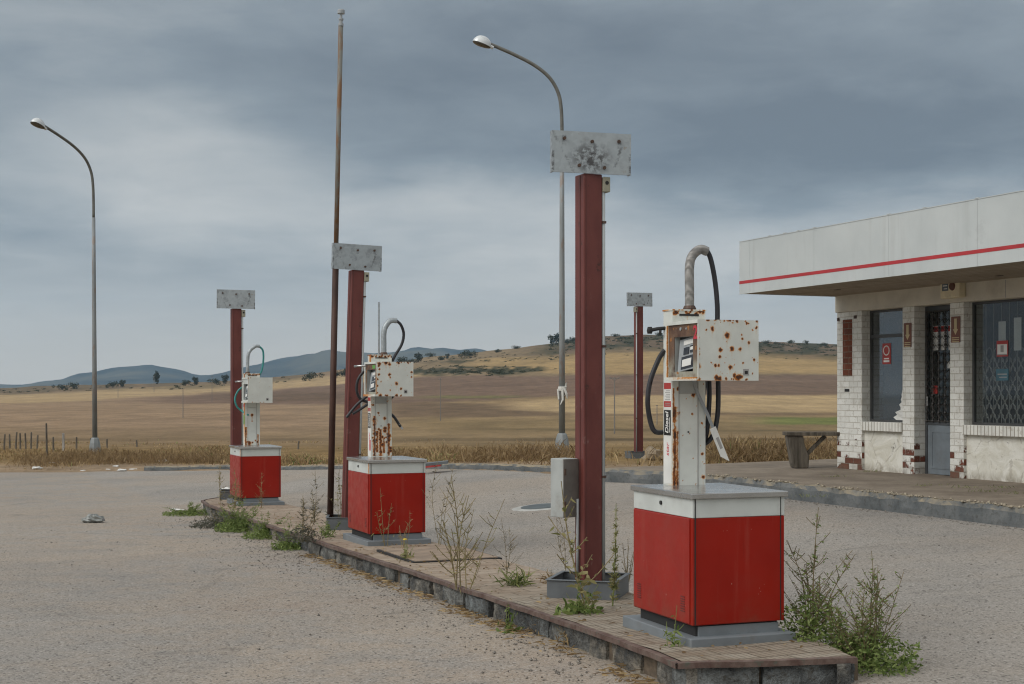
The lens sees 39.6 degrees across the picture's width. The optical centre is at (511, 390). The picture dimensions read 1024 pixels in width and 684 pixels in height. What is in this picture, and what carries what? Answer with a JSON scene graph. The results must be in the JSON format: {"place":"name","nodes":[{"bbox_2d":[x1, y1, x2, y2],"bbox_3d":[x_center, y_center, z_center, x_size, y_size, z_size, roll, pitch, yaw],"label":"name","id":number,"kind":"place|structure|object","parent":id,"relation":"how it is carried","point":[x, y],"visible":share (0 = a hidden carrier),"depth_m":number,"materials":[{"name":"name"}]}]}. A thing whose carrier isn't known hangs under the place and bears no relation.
{"place":"outdoors","nodes":[
{"label":"outdoors","id":0,"kind":"place"},
{"bbox_2d":[0,347,485,387],"bbox_3d":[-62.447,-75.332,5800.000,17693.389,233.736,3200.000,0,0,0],"label":"mountain","id":1,"kind":"structure","parent":0,"point":[318,362],"depth_m":5591.91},
{"bbox_2d":[0,335,836,473],"bbox_3d":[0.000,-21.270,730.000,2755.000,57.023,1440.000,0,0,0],"label":"field","id":2,"kind":"structure","parent":0,"point":[791,392],"depth_m":221.76,"materials":[{"name":"beige plant"}]},
{"bbox_2d":[15,432,17,448],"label":"fence post","id":3,"kind":"object","parent":2,"relation":"on","point":[16,441],"visible":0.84,"depth_m":56.63,"materials":[{"name":"brown wood"}]},
{"bbox_2d":[19,433,20,448],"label":"fence post","id":4,"kind":"object","parent":2,"relation":"on","point":[19,440],"visible":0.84,"depth_m":56.59,"materials":[{"name":"brown wood"}]},
{"bbox_2d":[30,432,31,448],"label":"fence post","id":5,"kind":"object","parent":2,"relation":"on","point":[31,441],"visible":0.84,"depth_m":56.48,"materials":[{"name":"brown wood"}]},
{"bbox_2d":[45,423,47,455],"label":"fence post","id":6,"kind":"object","parent":2,"relation":"on","point":[46,438],"visible":0.78,"depth_m":48.83,"materials":[{"name":"brown wood"}]},
{"bbox_2d":[53,384,67,389],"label":"tree","id":7,"kind":"object","parent":2,"relation":"on","point":[59,386],"visible":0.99,"depth_m":888.59,"materials":[{"name":"green plant"}]},
{"bbox_2d":[62,433,64,450],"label":"fence post","id":8,"kind":"object","parent":2,"relation":"on","point":[63,440],"visible":0.77,"depth_m":54.17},
{"bbox_2d":[30,118,100,453],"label":"street lamp","id":9,"kind":"object","parent":2,"relation":"on","point":[40,124],"visible":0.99,"depth_m":49.51,"materials":[{"name":"grey metal"}]},
{"bbox_2d":[66,383,78,388],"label":"tree","id":10,"kind":"object","parent":2,"relation":"on","point":[73,385],"visible":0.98,"depth_m":906.68,"materials":[{"name":"green plant"}]},
{"bbox_2d":[106,381,123,387],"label":"tree","id":11,"kind":"object","parent":2,"relation":"on","point":[112,384],"visible":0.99,"depth_m":898.57,"materials":[{"name":"green plant"}]},
{"bbox_2d":[152,370,159,383],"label":"tree","id":12,"kind":"object","parent":2,"relation":"on","point":[156,375],"visible":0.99,"depth_m":1052.89,"materials":[{"name":"green plant"}]},
{"bbox_2d":[181,380,190,385],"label":"tree","id":13,"kind":"object","parent":2,"relation":"on","point":[184,382],"visible":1,"depth_m":905.53,"materials":[{"name":"green plant"}]},
{"bbox_2d":[192,377,198,384],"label":"tree","id":14,"kind":"object","parent":2,"relation":"on","point":[196,380],"visible":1,"depth_m":961.97,"materials":[{"name":"green plant"}]},
{"bbox_2d":[207,378,220,384],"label":"tree","id":15,"kind":"object","parent":2,"relation":"on","point":[214,381],"visible":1,"depth_m":942.33,"materials":[{"name":"green plant"}]},
{"bbox_2d":[221,375,228,383],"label":"tree","id":16,"kind":"object","parent":2,"relation":"on","point":[224,377],"visible":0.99,"depth_m":953.83,"materials":[{"name":"green plant"}]},
{"bbox_2d":[302,371,324,380],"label":"tree","id":17,"kind":"object","parent":2,"relation":"on","point":[309,376],"visible":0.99,"depth_m":805.38,"materials":[{"name":"green plant"}]},
{"bbox_2d":[397,356,406,361],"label":"tree","id":18,"kind":"object","parent":2,"relation":"on","point":[402,358],"visible":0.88,"depth_m":998.47,"materials":[{"name":"green plant"}]},
{"bbox_2d":[0,433,836,469],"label":"dry grass","id":19,"kind":"structure","parent":2,"relation":"on","point":[285,460],"depth_m":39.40,"materials":[{"name":"beige plant"}]},
{"bbox_2d":[414,352,422,361],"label":"tree","id":20,"kind":"object","parent":2,"relation":"on","point":[418,357],"visible":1,"depth_m":998.93,"materials":[{"name":"green plant"}]},
{"bbox_2d":[3,335,836,392],"bbox_3d":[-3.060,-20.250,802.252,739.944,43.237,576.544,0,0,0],"label":"scrub","id":21,"kind":"object","parent":2,"relation":"on","point":[502,370],"visible":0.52,"depth_m":872.67,"materials":[{"name":"green plant"}]},
{"bbox_2d":[424,352,435,356],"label":"tree","id":22,"kind":"object","parent":2,"relation":"on","point":[430,355],"visible":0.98,"depth_m":1084.94,"materials":[{"name":"green plant"}]},
{"bbox_2d":[440,378,440,420],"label":"utility pole","id":23,"kind":"object","parent":2,"relation":"on","point":[440,399],"visible":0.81,"depth_m":142.56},
{"bbox_2d":[458,350,476,357],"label":"tree","id":24,"kind":"object","parent":2,"relation":"on","point":[462,353],"visible":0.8,"depth_m":992.30,"materials":[{"name":"green plant"}]},
{"bbox_2d":[465,351,477,357],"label":"tree","id":25,"kind":"object","parent":2,"relation":"on","point":[470,354],"visible":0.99,"depth_m":972.97,"materials":[{"name":"green plant"}]},
{"bbox_2d":[472,35,568,449],"bbox_3d":[0.237,-3.688,38.142,2.595,11.663,0.380,0,0,-3],"label":"street lamp","id":26,"kind":"object","parent":2,"relation":"on","point":[482,41],"visible":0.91,"depth_m":38.14,"materials":[{"name":"grey metal"}]},
{"bbox_2d":[557,383,567,404],"bbox_3d":[1.349,0.097,38.190,0.284,0.647,0.282,0,0,0],"label":"rag","id":27,"kind":"object","parent":26,"relation":"attached to","point":[562,389],"visible":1,"depth_m":38.09,"materials":[{"name":"white fabric"}]},
{"bbox_2d":[548,334,555,344],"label":"tree","id":28,"kind":"object","parent":2,"relation":"on","point":[552,341],"visible":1,"depth_m":1083.90,"materials":[{"name":"green plant"}]},
{"bbox_2d":[554,332,558,343],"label":"tree","id":29,"kind":"object","parent":2,"relation":"on","point":[556,336],"visible":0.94,"depth_m":1085.35,"materials":[{"name":"green plant"}]},
{"bbox_2d":[609,377,619,433],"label":"utility pole","id":30,"kind":"object","parent":2,"relation":"on","point":[614,378],"visible":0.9,"depth_m":93.85,"materials":[{"name":"grey wood"}]},
{"bbox_2d":[625,292,651,458],"bbox_3d":[2.926,-0.340,32.851,0.632,3.853,0.524,0,0,-11],"label":"canopy post","id":31,"kind":"object","parent":2,"relation":"on","point":[638,301],"visible":0.9,"depth_m":32.77,"materials":[{"name":"metal"}]},
{"bbox_2d":[642,446,662,460],"bbox_3d":[3.028,1.319,30.162,0.576,0.307,0.383,0,0,0],"label":"rock","id":32,"kind":"object","parent":2,"relation":"on","point":[656,452],"visible":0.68,"depth_m":30.04,"materials":[{"name":"beige stone"}]},
{"bbox_2d":[0,469,1023,683],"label":"forecourt","id":33,"kind":"structure","parent":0,"point":[147,576],"depth_m":12.25,"materials":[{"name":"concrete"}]},
{"bbox_2d":[81,514,104,522],"bbox_3d":[-6.187,1.880,21.018,0.333,0.127,0.227,0,0,19],"label":"crushed can","id":34,"kind":"object","parent":33,"relation":"on","point":[92,518],"visible":1,"depth_m":20.95,"materials":[{"name":"silver metal"}]},
{"bbox_2d":[162,501,208,516],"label":"weed","id":35,"kind":"object","parent":33,"relation":"on","point":[190,511],"visible":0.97,"depth_m":22.33,"materials":[{"name":"green plant"}]},
{"bbox_2d":[144,465,229,470],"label":"kerb","id":36,"kind":"structure","parent":33,"relation":"on","point":[168,468],"depth_m":39.35,"materials":[{"name":"concrete"}]},
{"bbox_2d":[188,502,252,528],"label":"weed","id":37,"kind":"object","parent":33,"relation":"on","point":[210,521],"visible":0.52,"depth_m":19.94,"materials":[{"name":"green plant"}]},
{"bbox_2d":[214,496,259,532],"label":"weed","id":38,"kind":"object","parent":33,"relation":"on","point":[240,525],"visible":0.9,"depth_m":19.18,"materials":[{"name":"green plant"}]},
{"bbox_2d":[240,511,290,539],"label":"weed","id":39,"kind":"object","parent":33,"relation":"on","point":[262,533],"visible":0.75,"depth_m":18.12,"materials":[{"name":"green plant"}]},
{"bbox_2d":[270,522,303,550],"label":"weed","id":40,"kind":"object","parent":33,"relation":"on","point":[285,545],"visible":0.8,"depth_m":16.57,"materials":[{"name":"green plant"}]},
{"bbox_2d":[280,498,323,545],"bbox_3d":[-2.325,1.425,15.772,0.458,0.563,0.470,0,0,32],"label":"weed","id":41,"kind":"object","parent":33,"relation":"on","point":[307,538],"visible":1,"depth_m":15.75,"materials":[{"name":"grey plant"}]},
{"bbox_2d":[281,463,550,471],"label":"kerb","id":42,"kind":"structure","parent":33,"relation":"on","point":[519,467],"depth_m":28.01,"materials":[{"name":"concrete"}]},
{"bbox_2d":[426,460,448,467],"bbox_3d":[-1.487,1.436,27.962,0.463,0.130,0.405,0,0,0],"label":"board","id":43,"kind":"object","parent":42,"relation":"on","point":[432,464],"visible":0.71,"depth_m":27.77,"materials":[{"name":"grey wood"}]},
{"bbox_2d":[496,605,523,633],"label":"weed","id":44,"kind":"object","parent":33,"relation":"on","point":[507,626],"visible":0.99,"depth_m":10.20,"materials":[{"name":"green plant"}]},
{"bbox_2d":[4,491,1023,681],"bbox_3d":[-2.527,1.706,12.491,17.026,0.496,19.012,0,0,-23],"label":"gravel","id":45,"kind":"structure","parent":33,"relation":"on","point":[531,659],"depth_m":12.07,"materials":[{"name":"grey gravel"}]},
{"bbox_2d":[201,497,857,683],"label":"island kerb","id":46,"kind":"structure","parent":33,"relation":"on","point":[659,666],"depth_m":9.03,"materials":[{"name":"concrete"}]},
{"bbox_2d":[512,503,550,510],"bbox_3d":[0.411,1.644,20.138,0.860,0.039,0.860,-5,2,-18],"label":"filler lid","id":47,"kind":"object","parent":33,"relation":"on","point":[538,507],"visible":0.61,"depth_m":20.02,"materials":[{"name":"grey metal"}]},
{"bbox_2d":[266,513,802,683],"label":"leaf litter","id":48,"kind":"object","parent":33,"relation":"on","point":[622,674],"visible":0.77,"depth_m":10.79,"materials":[{"name":"brown plant"}]},
{"bbox_2d":[554,625,568,646],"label":"weed","id":49,"kind":"object","parent":33,"relation":"on","point":[564,641],"visible":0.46,"depth_m":9.58,"materials":[{"name":"green plant"}]},
{"bbox_2d":[552,517,571,570],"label":"weed","id":50,"kind":"object","parent":33,"relation":"on","point":[560,545],"visible":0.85,"depth_m":12.55,"materials":[{"name":"green plant"}]},
{"bbox_2d":[622,545,633,580],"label":"weed","id":51,"kind":"object","parent":33,"relation":"on","point":[626,570],"visible":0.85,"depth_m":11.88,"materials":[{"name":"green plant"}]},
{"bbox_2d":[605,468,1023,527],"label":"kerb","id":52,"kind":"structure","parent":33,"relation":"on","point":[988,513],"depth_m":17.70,"materials":[{"name":"concrete"}]},
{"bbox_2d":[801,607,872,662],"bbox_3d":[1.979,1.498,8.626,0.459,0.399,0.488,0,0,0],"label":"weed","id":53,"kind":"object","parent":33,"relation":"on","point":[838,644],"visible":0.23,"depth_m":8.57,"materials":[{"name":"green plant"}]},
{"bbox_2d":[812,551,922,676],"bbox_3d":[2.138,1.326,8.507,0.654,0.742,0.658,0,0,0],"label":"weed","id":54,"kind":"object","parent":33,"relation":"on","point":[870,649],"visible":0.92,"depth_m":8.41,"materials":[{"name":"green plant"}]},
{"bbox_2d":[0,0,1023,384],"label":"sky","id":55,"kind":"structure","parent":0,"point":[205,130],"materials":[{"name":"grey"}]},
{"bbox_2d":[205,498,849,660],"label":"island pavement","id":56,"kind":"structure","parent":0,"point":[754,651],"depth_m":10.76,"materials":[{"name":"tile"}]},
{"bbox_2d":[216,466,224,503],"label":"weed","id":57,"kind":"object","parent":56,"relation":"on","point":[219,472],"visible":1,"depth_m":22.47,"materials":[{"name":"green plant"}]},
{"bbox_2d":[226,470,242,508],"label":"weed","id":58,"kind":"object","parent":56,"relation":"on","point":[235,498],"visible":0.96,"depth_m":21.25,"materials":[{"name":"green plant"}]},
{"bbox_2d":[217,289,254,499],"bbox_3d":[-4.640,0.081,23.900,0.635,3.556,0.554,0,0,-11],"label":"canopy post","id":59,"kind":"object","parent":56,"relation":"on","point":[235,302],"visible":0.83,"depth_m":23.83,"materials":[{"name":"metal"}]},
{"bbox_2d":[227,344,284,505],"bbox_3d":[-4.055,0.527,22.461,0.715,2.551,0.970,0,0,-22],"label":"petrol pump","id":60,"kind":"object","parent":56,"relation":"on","point":[253,462],"visible":0.99,"depth_m":22.17,"materials":[{"name":"grey paint"}]},
{"bbox_2d":[255,479,264,507],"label":"weed","id":61,"kind":"object","parent":56,"relation":"on","point":[261,497],"visible":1,"depth_m":21.40,"materials":[{"name":"green plant"}]},
{"bbox_2d":[303,474,326,522],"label":"weed","id":62,"kind":"object","parent":56,"relation":"on","point":[314,506],"visible":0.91,"depth_m":18.52,"materials":[{"name":"green plant"}]},
{"bbox_2d":[314,521,340,537],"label":"weed","id":63,"kind":"object","parent":56,"relation":"on","point":[326,529],"visible":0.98,"depth_m":16.26,"materials":[{"name":"green plant"}]},
{"bbox_2d":[329,471,341,517],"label":"weed","id":64,"kind":"object","parent":56,"relation":"on","point":[337,495],"visible":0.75,"depth_m":17.70,"materials":[{"name":"green plant"}]},
{"bbox_2d":[327,9,344,516],"bbox_3d":[-2.188,-1.509,17.750,0.141,6.502,0.112,1,0,0],"label":"vent mast","id":65,"kind":"object","parent":56,"relation":"on","point":[333,373],"visible":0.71,"depth_m":17.72,"materials":[{"name":"metal"}]},
{"bbox_2d":[326,243,381,529],"bbox_3d":[-1.947,-0.035,17.557,0.682,3.551,0.554,0,0,-5],"label":"canopy post","id":66,"kind":"object","parent":56,"relation":"on","point":[357,260],"visible":0.87,"depth_m":17.50,"materials":[{"name":"metal"}]},
{"bbox_2d":[371,490,394,545],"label":"weed","id":67,"kind":"object","parent":56,"relation":"on","point":[382,523],"visible":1,"depth_m":15.09,"materials":[{"name":"green plant"}]},
{"bbox_2d":[343,302,430,545],"bbox_3d":[-1.386,0.336,15.665,0.715,2.680,0.970,0,0,-22],"label":"petrol pump","id":68,"kind":"object","parent":56,"relation":"on","point":[398,482],"visible":1,"depth_m":15.44,"materials":[{"name":"grey paint"}]},
{"bbox_2d":[396,538,413,559],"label":"weed","id":69,"kind":"object","parent":56,"relation":"on","point":[405,554],"visible":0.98,"depth_m":13.63,"materials":[{"name":"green plant"}]},
{"bbox_2d":[399,513,412,547],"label":"weed","id":70,"kind":"object","parent":56,"relation":"on","point":[403,541],"visible":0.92,"depth_m":14.78,"materials":[{"name":"green plant"}]},
{"bbox_2d":[376,545,501,562],"bbox_3d":[-0.734,1.612,14.050,0.900,0.029,1.160,0,0,-23],"label":"hatch cover","id":71,"kind":"object","parent":56,"relation":"on","point":[421,554],"visible":0.75,"depth_m":13.96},
{"bbox_2d":[422,452,456,544],"bbox_3d":[-0.752,1.149,15.206,0.413,1.011,0.323,0,0,0],"label":"weed","id":72,"kind":"object","parent":56,"relation":"on","point":[442,511],"visible":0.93,"depth_m":15.19,"materials":[{"name":"green plant"}]},
{"bbox_2d":[430,476,482,592],"bbox_3d":[-0.445,1.154,11.451,0.434,0.945,0.491,0,0,0],"label":"weed","id":73,"kind":"object","parent":56,"relation":"on","point":[456,549],"visible":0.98,"depth_m":11.44,"materials":[{"name":"green plant"}]},
{"bbox_2d":[458,499,504,591],"bbox_3d":[-0.259,1.230,11.279,0.388,0.745,0.390,0,0,15],"label":"weed","id":74,"kind":"object","parent":56,"relation":"on","point":[465,556],"visible":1,"depth_m":11.30,"materials":[{"name":"green plant"}]},
{"bbox_2d":[492,519,523,574],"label":"weed","id":75,"kind":"object","parent":56,"relation":"on","point":[506,567],"visible":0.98,"depth_m":12.10,"materials":[{"name":"green plant"}]},
{"bbox_2d":[492,565,536,587],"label":"weed","id":76,"kind":"object","parent":56,"relation":"on","point":[516,581],"visible":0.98,"depth_m":11.52,"materials":[{"name":"green plant"}]},
{"bbox_2d":[539,569,551,583],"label":"weed","id":77,"kind":"object","parent":56,"relation":"on","point":[545,577],"visible":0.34,"depth_m":11.70,"materials":[{"name":"green plant"}]},
{"bbox_2d":[553,581,603,617],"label":"weed","id":78,"kind":"object","parent":56,"relation":"on","point":[574,609],"visible":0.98,"depth_m":9.90,"materials":[{"name":"green plant"}]},
{"bbox_2d":[548,481,613,614],"bbox_3d":[0.487,1.123,9.984,0.466,0.982,0.288,0,0,0],"label":"weed","id":79,"kind":"object","parent":56,"relation":"on","point":[582,591],"visible":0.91,"depth_m":10.00,"materials":[{"name":"green plant"}]},
{"bbox_2d":[545,130,630,600],"bbox_3d":[0.607,-0.179,10.925,0.598,3.590,0.554,0,0,15],"label":"canopy post","id":80,"kind":"object","parent":56,"relation":"on","point":[592,157],"visible":0.94,"depth_m":10.86,"materials":[{"name":"metal"}]},
{"bbox_2d":[607,508,622,605],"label":"weed","id":81,"kind":"object","parent":56,"relation":"on","point":[613,585],"visible":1,"depth_m":10.27,"materials":[{"name":"green plant"}]},
{"bbox_2d":[663,608,685,656],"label":"weed","id":82,"kind":"object","parent":56,"relation":"on","point":[678,642],"visible":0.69,"depth_m":8.46,"materials":[{"name":"green plant"}]},
{"bbox_2d":[623,245,795,647],"bbox_3d":[1.228,0.295,9.002,0.715,2.514,0.970,0,0,-20],"label":"petrol pump","id":83,"kind":"object","parent":56,"relation":"on","point":[709,561],"visible":1,"depth_m":8.80,"materials":[{"name":"red paint"}]},
{"bbox_2d":[778,507,854,642],"bbox_3d":[1.869,1.131,8.776,0.499,0.831,0.468,0,0,0],"label":"weed","id":84,"kind":"object","parent":56,"relation":"on","point":[812,624],"visible":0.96,"depth_m":8.75,"materials":[{"name":"green plant"}]},
{"bbox_2d":[610,459,1023,506],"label":"pavement","id":85,"kind":"structure","parent":0,"point":[821,471],"depth_m":20.01,"materials":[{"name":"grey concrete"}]},
{"bbox_2d":[782,431,839,467],"bbox_3d":[5.278,0.950,22.933,1.766,0.584,0.380,0,0,0],"label":"bench","id":86,"kind":"object","parent":85,"relation":"on","point":[798,454],"visible":0.68,"depth_m":22.77,"materials":[{"name":"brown wood"}]},
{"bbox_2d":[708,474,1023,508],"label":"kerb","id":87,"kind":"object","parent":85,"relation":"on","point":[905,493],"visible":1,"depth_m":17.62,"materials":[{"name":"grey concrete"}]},
{"bbox_2d":[739,190,1023,482],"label":"station building","id":88,"kind":"structure","parent":85,"relation":"on","point":[933,399],"depth_m":20.49,"materials":[{"name":"white brick"}]},
{"bbox_2d":[882,343,890,363],"bbox_3d":[5.769,-0.574,21.911,0.017,0.320,0.200,0,0,-23],"label":"window notice","id":89,"kind":"object","parent":88,"relation":"attached to","point":[886,353],"depth_m":21.91,"materials":[{"name":"red paper"}]},
{"bbox_2d":[870,308,902,421],"bbox_3d":[5.913,-0.289,21.868,0.264,1.930,0.990,0,0,-23],"label":"window","id":90,"kind":"structure","parent":88,"relation":"in","point":[892,318],"depth_m":22.15,"materials":[{"name":"grey glass"}]},
{"bbox_2d":[904,323,911,346],"bbox_3d":[5.894,-0.834,21.183,0.009,0.360,0.170,0,0,-23],"label":"wall sign","id":91,"kind":"object","parent":88,"relation":"attached to","point":[907,334],"visible":1,"depth_m":21.17,"materials":[{"name":"brown metal"}]},
{"bbox_2d":[925,305,949,474],"bbox_3d":[6.296,-0.006,20.773,0.091,2.494,0.788,0,0,-23],"label":"door","id":92,"kind":"structure","parent":88,"relation":"in","point":[937,432],"depth_m":20.91,"materials":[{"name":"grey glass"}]},
{"bbox_2d":[940,283,965,298],"bbox_3d":[6.231,-1.469,20.121,0.150,0.310,0.400,0,0,-23],"label":"alarm box","id":93,"kind":"object","parent":88,"relation":"attached to","point":[952,290],"visible":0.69,"depth_m":20.02,"materials":[{"name":"beige plastic"}]},
{"bbox_2d":[951,316,959,342],"bbox_3d":[6.305,-0.874,20.206,0.009,0.370,0.190,0,0,-23],"label":"wall sign","id":94,"kind":"object","parent":88,"relation":"attached to","point":[955,329],"visible":1,"depth_m":20.20,"materials":[{"name":"brown metal"}]},
{"bbox_2d":[972,298,1023,425],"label":"window","id":95,"kind":"structure","parent":88,"relation":"in","point":[1017,321],"depth_m":19.76,"materials":[{"name":"grey glass"}]},
{"bbox_2d":[997,340,1007,356],"bbox_3d":[6.750,-0.584,19.579,0.008,0.220,0.220,0,0,-23],"label":"window notice","id":96,"kind":"object","parent":88,"relation":"attached to","point":[1002,348],"depth_m":19.57,"materials":[{"name":"paper"}]},
{"bbox_2d":[996,369,1008,380],"bbox_3d":[6.751,-0.224,19.580,0.006,0.160,0.240,0,0,-23],"label":"window notice","id":97,"kind":"object","parent":88,"relation":"attached to","point":[1002,374],"depth_m":19.57,"materials":[{"name":"teal paper"}]}
]}

